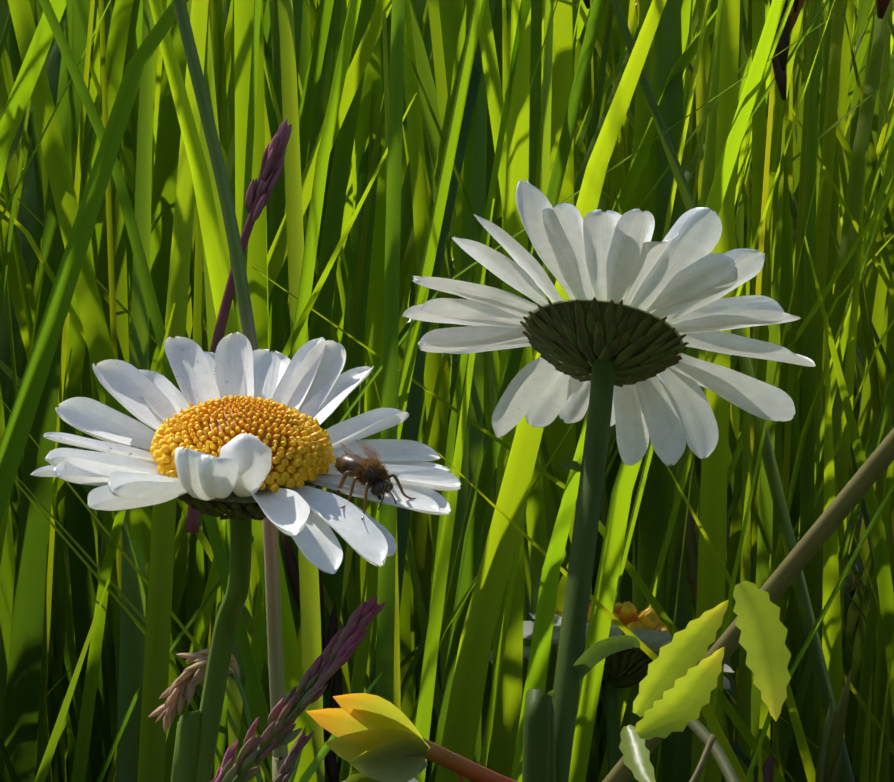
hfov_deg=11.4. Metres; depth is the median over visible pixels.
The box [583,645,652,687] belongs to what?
daisy involucre
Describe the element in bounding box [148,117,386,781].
spikelets
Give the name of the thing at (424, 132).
meadow grass
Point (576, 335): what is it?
daisy involucre
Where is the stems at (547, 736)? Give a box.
[171,0,614,781]
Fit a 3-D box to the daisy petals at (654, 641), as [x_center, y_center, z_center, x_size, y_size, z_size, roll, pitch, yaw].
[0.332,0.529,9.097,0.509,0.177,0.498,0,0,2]
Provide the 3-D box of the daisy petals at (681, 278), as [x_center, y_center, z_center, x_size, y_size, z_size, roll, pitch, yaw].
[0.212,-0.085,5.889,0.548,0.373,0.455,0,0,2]
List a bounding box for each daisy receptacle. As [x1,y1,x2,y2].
[186,474,322,502]
[525,299,683,365]
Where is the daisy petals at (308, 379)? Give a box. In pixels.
[30,332,461,573]
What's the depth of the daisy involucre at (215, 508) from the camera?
5.84 m
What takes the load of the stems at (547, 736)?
on the ground
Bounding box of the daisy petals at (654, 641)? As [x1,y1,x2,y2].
[489,613,733,688]
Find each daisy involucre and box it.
[177,474,326,521]
[520,297,688,386]
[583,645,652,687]
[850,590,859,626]
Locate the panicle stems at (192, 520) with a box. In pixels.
[185,159,361,781]
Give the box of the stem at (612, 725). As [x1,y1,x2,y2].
[605,675,618,773]
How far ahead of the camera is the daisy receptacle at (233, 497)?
5.82 m
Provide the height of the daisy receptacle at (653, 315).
0.094 m
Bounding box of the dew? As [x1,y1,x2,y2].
[60,349,228,462]
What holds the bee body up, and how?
on the daisy petals at (308, 379)
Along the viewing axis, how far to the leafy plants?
4.16 m
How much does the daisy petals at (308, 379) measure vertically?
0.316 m
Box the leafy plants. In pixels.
[288,428,893,781]
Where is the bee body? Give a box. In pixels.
[335,455,415,519]
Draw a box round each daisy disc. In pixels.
[150,394,335,492]
[555,601,667,656]
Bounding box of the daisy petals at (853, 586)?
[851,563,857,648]
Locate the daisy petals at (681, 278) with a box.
[402,179,815,465]
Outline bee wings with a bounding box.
[340,439,380,465]
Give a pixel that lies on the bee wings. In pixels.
(367, 450)
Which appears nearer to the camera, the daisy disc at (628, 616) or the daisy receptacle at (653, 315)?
the daisy receptacle at (653, 315)
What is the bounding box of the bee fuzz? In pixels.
[334,453,390,495]
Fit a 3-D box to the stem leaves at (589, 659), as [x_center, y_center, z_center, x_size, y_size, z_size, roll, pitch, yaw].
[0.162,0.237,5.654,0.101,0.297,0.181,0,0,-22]
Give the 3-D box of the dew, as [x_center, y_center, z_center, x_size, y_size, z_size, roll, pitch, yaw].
[-0.405,0.032,5.970,0.158,0.178,0.338,0,0,34]
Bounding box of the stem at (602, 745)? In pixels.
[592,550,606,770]
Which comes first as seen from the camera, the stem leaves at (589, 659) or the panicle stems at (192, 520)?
the stem leaves at (589, 659)
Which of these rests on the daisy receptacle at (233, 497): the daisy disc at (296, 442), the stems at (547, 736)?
the daisy disc at (296, 442)
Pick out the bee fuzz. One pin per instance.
(377, 465)
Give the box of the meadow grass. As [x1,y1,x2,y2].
[0,0,893,781]
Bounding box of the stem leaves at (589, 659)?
[547,460,639,695]

